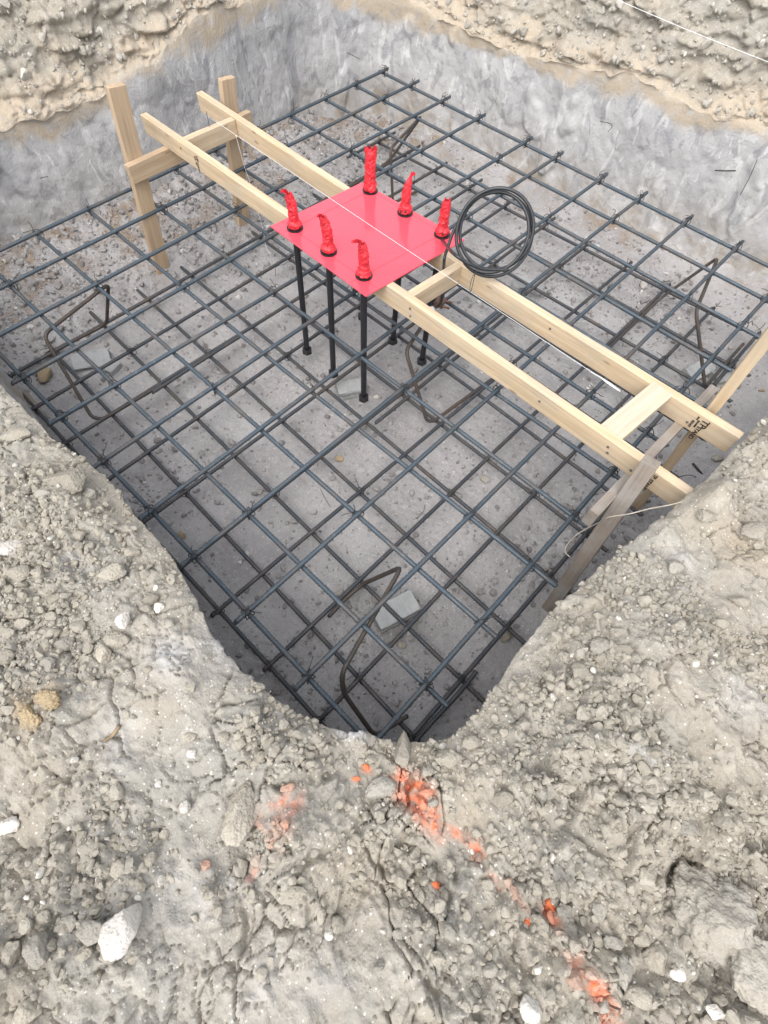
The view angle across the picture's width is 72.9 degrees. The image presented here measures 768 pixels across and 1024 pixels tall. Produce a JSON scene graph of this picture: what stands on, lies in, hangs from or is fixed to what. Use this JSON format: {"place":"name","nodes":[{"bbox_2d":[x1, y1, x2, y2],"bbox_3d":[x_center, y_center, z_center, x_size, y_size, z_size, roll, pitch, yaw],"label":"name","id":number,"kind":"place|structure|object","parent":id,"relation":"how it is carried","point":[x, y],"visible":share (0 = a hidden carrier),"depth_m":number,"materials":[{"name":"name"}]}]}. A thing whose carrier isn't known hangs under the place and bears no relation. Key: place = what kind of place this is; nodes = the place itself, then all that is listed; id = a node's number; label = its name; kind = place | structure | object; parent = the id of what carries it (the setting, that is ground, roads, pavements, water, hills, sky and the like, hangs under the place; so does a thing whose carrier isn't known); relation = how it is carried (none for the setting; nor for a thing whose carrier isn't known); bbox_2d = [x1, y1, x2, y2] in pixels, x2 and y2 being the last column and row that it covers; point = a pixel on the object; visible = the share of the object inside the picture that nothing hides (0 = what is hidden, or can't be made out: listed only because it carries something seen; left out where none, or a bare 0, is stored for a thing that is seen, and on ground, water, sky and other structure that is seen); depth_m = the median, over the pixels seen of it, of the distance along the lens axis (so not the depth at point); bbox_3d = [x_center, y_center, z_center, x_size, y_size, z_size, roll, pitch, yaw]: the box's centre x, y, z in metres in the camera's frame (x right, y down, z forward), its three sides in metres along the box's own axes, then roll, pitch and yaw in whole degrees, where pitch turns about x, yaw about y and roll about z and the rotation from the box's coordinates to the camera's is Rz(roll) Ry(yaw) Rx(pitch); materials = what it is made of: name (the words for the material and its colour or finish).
{"place":"outdoors","nodes":[
{"label":"outdoors","id":0,"kind":"place"},
{"bbox_2d":[0,0,767,1023],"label":"ground","id":1,"kind":"structure","parent":0,"point":[224,956],"depth_m":1.26,"materials":[{"name":"soil"}]},
{"bbox_2d":[0,648,15,662],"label":"earth clod","id":2,"kind":"object","parent":1,"relation":"on","point":[7,655],"visible":1,"depth_m":1.35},
{"bbox_2d":[0,816,19,835],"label":"limestone rock","id":3,"kind":"object","parent":1,"relation":"on","point":[11,824],"visible":1,"depth_m":1.19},
{"bbox_2d":[0,940,20,968],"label":"earth clod","id":4,"kind":"object","parent":1,"relation":"on","point":[10,954],"visible":1,"depth_m":1.06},
{"bbox_2d":[0,539,25,555],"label":"limestone rock","id":5,"kind":"object","parent":1,"relation":"on","point":[7,547],"visible":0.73,"depth_m":1.47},
{"bbox_2d":[0,427,30,441],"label":"earth slab","id":6,"kind":"object","parent":1,"relation":"on","point":[12,435],"depth_m":1.70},
{"bbox_2d":[6,565,30,582],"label":"earth clod","id":7,"kind":"object","parent":1,"relation":"on","point":[19,573],"visible":0.99,"depth_m":1.42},
{"bbox_2d":[13,618,33,630],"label":"earth clod","id":8,"kind":"object","parent":1,"relation":"on","point":[20,624],"visible":1,"depth_m":1.40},
{"bbox_2d":[11,998,42,1023],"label":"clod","id":9,"kind":"object","parent":1,"relation":"on","point":[27,1010],"visible":1,"depth_m":1.02,"materials":[{"name":"stone"}]},
{"bbox_2d":[17,703,41,734],"bbox_3d":[-0.873,0.512,1.276,0.071,0.052,0.053,41,68,18],"label":"ochre clod","id":10,"kind":"object","parent":1,"relation":"on","point":[28,716],"visible":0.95,"depth_m":1.27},
{"bbox_2d":[21,930,48,970],"bbox_3d":[-0.712,0.902,1.067,0.059,0.046,0.050,41,68,18],"label":"earth clod","id":11,"kind":"object","parent":1,"relation":"on","point":[35,954],"visible":1,"depth_m":1.06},
{"bbox_2d":[30,565,44,578],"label":"earth clod","id":12,"kind":"object","parent":1,"relation":"on","point":[37,572],"visible":1,"depth_m":1.41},
{"bbox_2d":[33,689,61,710],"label":"ochre clod","id":13,"kind":"object","parent":1,"relation":"on","point":[46,699],"visible":1,"depth_m":1.28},
{"bbox_2d":[38,656,56,672],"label":"earth clod","id":14,"kind":"object","parent":1,"relation":"on","point":[47,664],"visible":1,"depth_m":1.35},
{"bbox_2d":[42,467,86,493],"bbox_3d":[-0.966,-0.089,1.578,0.124,0.062,0.103,-14,63,-9],"label":"earth clod","id":15,"kind":"object","parent":1,"relation":"on","point":[71,479],"visible":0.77,"depth_m":1.56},
{"bbox_2d":[53,635,75,651],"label":"earth clod","id":16,"kind":"object","parent":1,"relation":"on","point":[65,643],"visible":0.98,"depth_m":1.39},
{"bbox_2d":[59,914,76,932],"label":"earth clod","id":17,"kind":"object","parent":1,"relation":"on","point":[68,920],"visible":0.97,"depth_m":1.11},
{"bbox_2d":[71,529,86,540],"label":"earth clod","id":18,"kind":"object","parent":1,"relation":"on","point":[79,534],"visible":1,"depth_m":1.50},
{"bbox_2d":[75,945,93,962],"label":"earth clod","id":19,"kind":"object","parent":1,"relation":"on","point":[84,953],"visible":1,"depth_m":1.07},
{"bbox_2d":[76,919,102,946],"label":"earth clod","id":20,"kind":"object","parent":1,"relation":"on","point":[88,932],"visible":0.85,"depth_m":1.08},
{"bbox_2d":[76,837,105,854],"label":"earth clod","id":21,"kind":"object","parent":1,"relation":"on","point":[84,848],"visible":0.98,"depth_m":1.18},
{"bbox_2d":[84,487,97,499],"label":"earth clod","id":22,"kind":"object","parent":1,"relation":"on","point":[92,493],"visible":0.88,"depth_m":1.58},
{"bbox_2d":[95,644,111,663],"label":"earth clod","id":23,"kind":"object","parent":1,"relation":"on","point":[103,652],"visible":1,"depth_m":1.37,"materials":[{"name":"beige stone"}]},
{"bbox_2d":[96,562,126,580],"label":"earth clod","id":24,"kind":"object","parent":1,"relation":"on","point":[114,571],"visible":1,"depth_m":1.46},
{"bbox_2d":[105,631,125,648],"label":"earth clod","id":25,"kind":"object","parent":1,"relation":"on","point":[113,640],"visible":1,"depth_m":1.39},
{"bbox_2d":[109,858,124,879],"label":"earth clod","id":26,"kind":"object","parent":1,"relation":"on","point":[116,870],"visible":1,"depth_m":1.15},
{"bbox_2d":[98,903,142,961],"bbox_3d":[-0.549,0.887,1.096,0.076,0.087,0.079,-25,66,-15],"label":"limestone rock","id":27,"kind":"object","parent":1,"relation":"on","point":[118,932],"visible":1,"depth_m":1.07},
{"bbox_2d":[114,611,129,628],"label":"limestone rock","id":28,"kind":"object","parent":1,"relation":"on","point":[121,620],"visible":1,"depth_m":1.38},
{"bbox_2d":[124,546,141,556],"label":"earth clod","id":29,"kind":"object","parent":1,"relation":"on","point":[131,551],"visible":1,"depth_m":1.52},
{"bbox_2d":[141,594,158,605],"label":"earth clod","id":30,"kind":"object","parent":1,"relation":"on","point":[150,599],"visible":0.94,"depth_m":1.46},
{"bbox_2d":[179,800,190,813],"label":"pebble","id":31,"kind":"object","parent":1,"relation":"on","point":[184,806],"visible":1,"depth_m":1.23,"materials":[{"name":"stone"}]},
{"bbox_2d":[231,736,245,750],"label":"earth clod","id":32,"kind":"object","parent":1,"relation":"on","point":[238,744],"visible":1,"depth_m":1.26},
{"bbox_2d":[220,781,257,846],"bbox_3d":[-0.332,0.703,1.220,0.081,0.096,0.136,6,62,1],"label":"tan rock","id":33,"kind":"object","parent":1,"relation":"on","point":[241,815],"visible":1,"depth_m":1.19,"materials":[{"name":"stone"}]},
{"bbox_2d":[269,741,280,757],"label":"earth clod","id":34,"kind":"object","parent":1,"relation":"on","point":[275,750],"visible":1,"depth_m":1.22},
{"bbox_2d":[276,886,306,898],"bbox_3d":[-0.197,0.811,1.110,0.068,0.024,0.024,4,62,0],"label":"earth slab","id":35,"kind":"object","parent":1,"relation":"on","point":[293,892],"depth_m":1.11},
{"bbox_2d":[287,729,304,739],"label":"earth clod","id":36,"kind":"object","parent":1,"relation":"on","point":[297,734],"visible":1,"depth_m":1.26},
{"bbox_2d":[317,906,325,925],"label":"earth clod","id":37,"kind":"object","parent":1,"relation":"on","point":[321,914],"visible":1,"depth_m":1.14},
{"bbox_2d":[364,776,396,799],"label":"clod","id":38,"kind":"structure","parent":1,"relation":"on","point":[377,788],"depth_m":1.25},
{"bbox_2d":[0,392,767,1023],"bbox_3d":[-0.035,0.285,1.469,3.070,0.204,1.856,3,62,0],"label":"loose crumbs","id":39,"kind":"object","parent":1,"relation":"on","point":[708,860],"visible":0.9,"depth_m":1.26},
{"bbox_2d":[0,0,767,120],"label":"slope rubble","id":40,"kind":"object","parent":1,"relation":"on","point":[522,31],"visible":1,"depth_m":2.94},
{"bbox_2d":[0,418,767,1023],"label":"clods","id":41,"kind":"object","parent":1,"relation":"on","point":[648,784],"visible":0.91,"depth_m":1.24,"materials":[{"name":"soil"}]},
{"bbox_2d":[394,731,411,767],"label":"earth clod","id":42,"kind":"object","parent":1,"relation":"on","point":[402,754],"visible":1,"depth_m":1.29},
{"bbox_2d":[411,914,421,927],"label":"earth clod","id":43,"kind":"object","parent":1,"relation":"on","point":[416,920],"visible":1,"depth_m":1.13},
{"bbox_2d":[429,951,445,966],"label":"earth clod","id":44,"kind":"object","parent":1,"relation":"on","point":[437,957],"visible":1,"depth_m":1.07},
{"bbox_2d":[434,749,465,769],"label":"earth clod","id":45,"kind":"object","parent":1,"relation":"on","point":[449,759],"visible":1,"depth_m":1.27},
{"bbox_2d":[443,923,457,940],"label":"earth clod","id":46,"kind":"object","parent":1,"relation":"on","point":[450,933],"visible":1,"depth_m":1.08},
{"bbox_2d":[462,735,483,749],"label":"earth clod","id":47,"kind":"object","parent":1,"relation":"on","point":[470,742],"visible":1,"depth_m":1.29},
{"bbox_2d":[470,981,482,998],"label":"earth clod","id":48,"kind":"object","parent":1,"relation":"on","point":[476,990],"visible":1,"depth_m":1.07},
{"bbox_2d":[483,961,499,977],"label":"earth clod","id":49,"kind":"object","parent":1,"relation":"on","point":[491,970],"visible":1,"depth_m":1.09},
{"bbox_2d":[519,993,541,1023],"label":"limestone rock","id":50,"kind":"object","parent":1,"relation":"on","point":[530,1010],"visible":1,"depth_m":1.06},
{"bbox_2d":[529,913,549,940],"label":"earth clod","id":51,"kind":"object","parent":1,"relation":"on","point":[543,926],"visible":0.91,"depth_m":1.15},
{"bbox_2d":[536,784,547,799],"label":"earth clod","id":52,"kind":"object","parent":1,"relation":"on","point":[542,794],"visible":0.95,"depth_m":1.24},
{"bbox_2d":[555,878,568,903],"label":"earth clod","id":53,"kind":"object","parent":1,"relation":"on","point":[562,886],"visible":1,"depth_m":1.15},
{"bbox_2d":[556,902,572,918],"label":"earth clod","id":54,"kind":"object","parent":1,"relation":"on","point":[564,910],"visible":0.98,"depth_m":1.17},
{"bbox_2d":[561,747,574,759],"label":"earth clod","id":55,"kind":"object","parent":1,"relation":"on","point":[568,753],"visible":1,"depth_m":1.25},
{"bbox_2d":[568,937,583,953],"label":"earth clod","id":56,"kind":"object","parent":1,"relation":"on","point":[575,944],"visible":1,"depth_m":1.10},
{"bbox_2d":[571,662,589,680],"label":"earth clod","id":57,"kind":"object","parent":1,"relation":"on","point":[580,670],"visible":1,"depth_m":1.36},
{"bbox_2d":[589,933,603,948],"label":"earth clod","id":58,"kind":"object","parent":1,"relation":"on","point":[598,942],"visible":0.98,"depth_m":1.13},
{"bbox_2d":[590,897,607,921],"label":"earth clod","id":59,"kind":"object","parent":1,"relation":"on","point":[598,908],"visible":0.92,"depth_m":1.16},
{"bbox_2d":[589,637,610,654],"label":"earth clod","id":60,"kind":"object","parent":1,"relation":"on","point":[598,645],"visible":1,"depth_m":1.40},
{"bbox_2d":[598,998,609,1013],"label":"earth clod","id":61,"kind":"object","parent":1,"relation":"on","point":[604,1006],"visible":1,"depth_m":1.06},
{"bbox_2d":[603,935,623,950],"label":"earth clod","id":62,"kind":"object","parent":1,"relation":"on","point":[613,942],"visible":1,"depth_m":1.12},
{"bbox_2d":[615,644,633,656],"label":"earth clod","id":63,"kind":"object","parent":1,"relation":"on","point":[628,649],"visible":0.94,"depth_m":1.39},
{"bbox_2d":[617,953,633,990],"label":"earth clod","id":64,"kind":"object","parent":1,"relation":"on","point":[626,968],"visible":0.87,"depth_m":1.10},
{"bbox_2d":[624,983,652,1010],"bbox_3d":[0.533,1.013,1.084,0.055,0.035,0.044,41,68,18],"label":"earth clod","id":65,"kind":"object","parent":1,"relation":"on","point":[638,996],"visible":1,"depth_m":1.08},
{"bbox_2d":[638,867,655,886],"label":"earth clod","id":66,"kind":"object","parent":1,"relation":"on","point":[646,876],"visible":1,"depth_m":1.16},
{"bbox_2d":[642,943,667,975],"bbox_3d":[0.596,0.980,1.145,0.053,0.045,0.060,22,63,9],"label":"earth clod","id":67,"kind":"object","parent":1,"relation":"on","point":[655,957],"visible":1,"depth_m":1.14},
{"bbox_2d":[655,875,665,892],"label":"earth clod","id":68,"kind":"object","parent":1,"relation":"on","point":[660,882],"visible":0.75,"depth_m":1.18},
{"bbox_2d":[657,816,671,830],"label":"earth clod","id":69,"kind":"object","parent":1,"relation":"on","point":[665,823],"visible":0.98,"depth_m":1.21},
{"bbox_2d":[668,978,679,995],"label":"earth clod","id":70,"kind":"object","parent":1,"relation":"on","point":[674,986],"visible":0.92,"depth_m":1.11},
{"bbox_2d":[665,791,684,813],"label":"earth clod","id":71,"kind":"object","parent":1,"relation":"on","point":[672,802],"visible":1,"depth_m":1.22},
{"bbox_2d":[667,559,687,573],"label":"earth clod","id":72,"kind":"object","parent":1,"relation":"on","point":[675,566],"visible":1,"depth_m":1.53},
{"bbox_2d":[668,967,686,981],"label":"pebble","id":73,"kind":"object","parent":1,"relation":"on","point":[678,974],"visible":1,"depth_m":1.11,"materials":[{"name":"stone"}]},
{"bbox_2d":[680,819,700,835],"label":"earth clod","id":74,"kind":"object","parent":1,"relation":"on","point":[690,827],"visible":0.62,"depth_m":1.22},
{"bbox_2d":[688,982,708,1007],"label":"earth clod","id":75,"kind":"object","parent":1,"relation":"on","point":[699,994],"visible":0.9,"depth_m":1.11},
{"bbox_2d":[695,509,717,521],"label":"earth clod","id":76,"kind":"object","parent":1,"relation":"on","point":[703,515],"visible":1,"depth_m":1.59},
{"bbox_2d":[666,859,757,972],"bbox_3d":[0.730,0.915,1.185,0.178,0.145,0.205,16,62,6],"label":"earth boulder","id":77,"kind":"object","parent":1,"relation":"on","point":[717,920],"visible":0.88,"depth_m":1.16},
{"bbox_2d":[704,1004,724,1020],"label":"limestone rock","id":78,"kind":"object","parent":1,"relation":"on","point":[715,1012],"visible":1,"depth_m":1.09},
{"bbox_2d":[710,993,728,1007],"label":"earth clod","id":79,"kind":"object","parent":1,"relation":"on","point":[720,1000],"visible":0.97,"depth_m":1.11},
{"bbox_2d":[710,618,729,628],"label":"earth clod","id":80,"kind":"object","parent":1,"relation":"on","point":[722,623],"visible":1,"depth_m":1.42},
{"bbox_2d":[728,596,751,607],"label":"earth clod","id":81,"kind":"object","parent":1,"relation":"on","point":[742,601],"visible":1,"depth_m":1.47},
{"bbox_2d":[728,934,767,1015],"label":"earth boulder","id":82,"kind":"object","parent":1,"relation":"on","point":[748,964],"visible":0.91,"depth_m":1.10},
{"bbox_2d":[740,521,767,540],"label":"earth clod","id":83,"kind":"object","parent":1,"relation":"on","point":[756,530],"visible":1,"depth_m":1.57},
{"bbox_2d":[0,114,767,742],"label":"pit floor","id":84,"kind":"structure","parent":0,"point":[306,498],"depth_m":2.86,"materials":[{"name":"concrete"}]},
{"bbox_2d":[37,367,51,382],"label":"earth clod","id":85,"kind":"object","parent":84,"relation":"on","point":[43,375],"visible":0.92,"depth_m":2.86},
{"bbox_2d":[70,349,111,370],"bbox_3d":[-1.667,-0.865,2.973,0.203,0.059,0.094,-16,92,-17],"label":"concrete block","id":86,"kind":"object","parent":84,"relation":"on","point":[79,362],"depth_m":2.95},
{"bbox_2d":[96,359,122,375],"bbox_3d":[-1.603,-0.845,2.977,0.184,0.037,0.089,22,63,9],"label":"concrete block","id":87,"kind":"object","parent":84,"relation":"on","point":[113,369],"depth_m":2.95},
{"bbox_2d":[336,378,360,400],"bbox_3d":[-0.185,-0.694,2.942,0.165,0.065,0.100,-11,63,-8],"label":"concrete block","id":88,"kind":"object","parent":84,"relation":"on","point":[348,389],"depth_m":2.92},
{"bbox_2d":[0,109,767,741],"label":"floor crumbs","id":89,"kind":"object","parent":84,"relation":"on","point":[20,303],"visible":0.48,"depth_m":3.08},
{"bbox_2d":[5,131,764,741],"bbox_3d":[0.050,-0.951,2.981,3.262,0.104,3.417,41,68,18],"label":"rebar mat","id":90,"kind":"object","parent":84,"relation":"on","point":[417,733],"visible":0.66,"depth_m":2.72,"materials":[{"name":"metal"}]},
{"bbox_2d":[44,284,161,419],"bbox_3d":[-1.504,-0.868,2.715,0.456,0.335,0.640,-35,69,-19],"label":"rebar chair","id":91,"kind":"object","parent":90,"relation":"on","point":[81,336],"visible":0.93,"depth_m":2.67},
{"bbox_2d":[0,65,767,738],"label":"rebar mat","id":92,"kind":"object","parent":91,"relation":"on","point":[248,511],"visible":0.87,"depth_m":2.50,"materials":[{"name":"metal"}]},
{"bbox_2d":[430,296,451,309],"bbox_3d":[0.283,-1.049,2.641,0.104,0.035,0.101,19,63,8],"label":"ground clamp","id":93,"kind":"object","parent":92,"relation":"attached to","point":[437,302],"visible":0.66,"depth_m":2.64,"materials":[{"name":"brown metal"}]},
{"bbox_2d":[327,566,408,735],"bbox_3d":[-0.071,0.523,2.024,0.309,0.335,0.626,-3,62,-4],"label":"rebar chair","id":94,"kind":"object","parent":90,"relation":"on","point":[347,698],"visible":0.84,"depth_m":1.96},
{"bbox_2d":[348,116,421,201],"bbox_3d":[0.070,-2.457,3.620,0.406,0.335,0.601,41,68,18],"label":"rebar chair","id":95,"kind":"object","parent":90,"relation":"on","point":[408,131],"visible":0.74,"depth_m":3.60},
{"bbox_2d":[405,327,492,422],"bbox_3d":[0.354,-0.841,2.767,0.422,0.334,0.665,41,68,18],"label":"rebar chair","id":96,"kind":"object","parent":90,"relation":"on","point":[452,407],"visible":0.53,"depth_m":2.70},
{"bbox_2d":[609,258,744,386],"bbox_3d":[1.755,-1.077,2.944,0.574,0.335,0.701,41,68,18],"label":"rebar chair","id":97,"kind":"object","parent":90,"relation":"on","point":[699,341],"visible":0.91,"depth_m":2.97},
{"bbox_2d":[370,589,420,633],"bbox_3d":[0.051,0.445,2.320,0.203,0.079,0.110,-25,66,-14],"label":"concrete block","id":98,"kind":"object","parent":84,"relation":"on","point":[404,606],"depth_m":2.29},
{"bbox_2d":[104,75,767,612],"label":"timber frame","id":99,"kind":"object","parent":84,"relation":"on","point":[696,419],"visible":0.97,"depth_m":2.12,"materials":[{"name":"brown wood"}]},
{"bbox_2d":[280,189,311,355],"bbox_3d":[-0.411,-1.130,2.567,0.073,0.906,0.087,41,68,18],"label":"anchor bolt","id":100,"kind":"object","parent":99,"relation":"attached to","point":[294,223],"visible":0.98,"depth_m":2.43,"materials":[{"name":"black metal"}]},
{"bbox_2d":[317,214,337,378],"bbox_3d":[-0.256,-0.987,2.499,0.073,0.901,0.094,41,68,18],"label":"anchor bolt","id":101,"kind":"object","parent":99,"relation":"attached to","point":[328,248],"visible":0.97,"depth_m":2.35,"materials":[{"name":"black metal"}]},
{"bbox_2d":[271,182,463,296],"bbox_3d":[-0.081,-1.242,2.321,0.668,0.014,0.577,41,68,18],"label":"template board","id":102,"kind":"object","parent":99,"relation":"attached to","point":[390,260],"visible":0.84,"depth_m":2.31,"materials":[{"name":"metal"}]},
{"bbox_2d":[351,239,372,402],"bbox_3d":[-0.095,-0.844,2.430,0.094,0.898,0.099,41,68,18],"label":"anchor bolt","id":103,"kind":"object","parent":102,"relation":"attached to","point":[363,273],"visible":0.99,"depth_m":2.30,"materials":[{"name":"black metal"}]},
{"bbox_2d":[358,145,377,320],"bbox_3d":[-0.089,-1.387,2.701,0.073,0.932,0.114,41,68,18],"label":"anchor bolt","id":104,"kind":"object","parent":99,"relation":"attached to","point":[370,185],"visible":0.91,"depth_m":2.38,"materials":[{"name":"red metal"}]},
{"bbox_2d":[388,172,414,345],"bbox_3d":[0.077,-1.230,2.631,0.073,0.917,0.124,24,64,11],"label":"anchor bolt","id":105,"kind":"object","parent":99,"relation":"attached to","point":[404,210],"visible":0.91,"depth_m":2.37,"materials":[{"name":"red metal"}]},
{"bbox_2d":[208,116,619,390],"bbox_3d":[-0.022,-1.238,2.286,2.504,0.019,0.001,42,68,18],"label":"string line","id":106,"kind":"object","parent":99,"relation":"hanging from","point":[415,255],"visible":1,"depth_m":2.21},
{"bbox_2d":[417,197,450,365],"bbox_3d":[0.239,-1.090,2.571,0.073,0.903,0.126,24,64,11],"label":"anchor bolt","id":107,"kind":"object","parent":99,"relation":"attached to","point":[442,228],"visible":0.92,"depth_m":2.30,"materials":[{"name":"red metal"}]},
{"bbox_2d":[437,186,534,307],"bbox_3d":[0.349,-1.024,2.259,0.395,0.671,0.375,41,68,18],"label":"cable coil","id":108,"kind":"object","parent":99,"relation":"on","point":[472,266],"visible":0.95,"depth_m":2.09,"materials":[{"name":"black metal"}]},
{"bbox_2d":[565,501,681,556],"bbox_3d":[0.824,0.046,1.848,0.244,0.414,0.061,-3,62,-4],"label":"string line","id":109,"kind":"object","parent":99,"relation":"hanging from","point":[619,515],"visible":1,"depth_m":1.75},
{"bbox_2d":[512,275,543,298],"bbox_3d":[0.940,-1.471,3.407,0.193,0.058,0.104,23,64,6],"label":"concrete block","id":110,"kind":"object","parent":84,"relation":"on","point":[517,285],"depth_m":3.38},
{"bbox_2d":[681,359,716,382],"bbox_3d":[1.865,-0.839,3.091,0.204,0.060,0.100,-28,86,-16],"label":"concrete block","id":111,"kind":"object","parent":84,"relation":"on","point":[692,369],"depth_m":3.06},
{"bbox_2d":[709,366,736,384],"bbox_3d":[2.030,-0.807,3.088,0.176,0.045,0.095,-14,63,-9],"label":"concrete block","id":112,"kind":"object","parent":84,"relation":"on","point":[724,379],"depth_m":3.06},
{"bbox_2d":[0,0,767,723],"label":"pit wall","id":113,"kind":"structure","parent":0,"point":[276,58],"depth_m":3.40,"materials":[{"name":"soil"}]},
{"bbox_2d":[618,0,767,61],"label":"string line","id":114,"kind":"object","parent":113,"relation":"on","point":[691,31],"visible":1,"depth_m":2.74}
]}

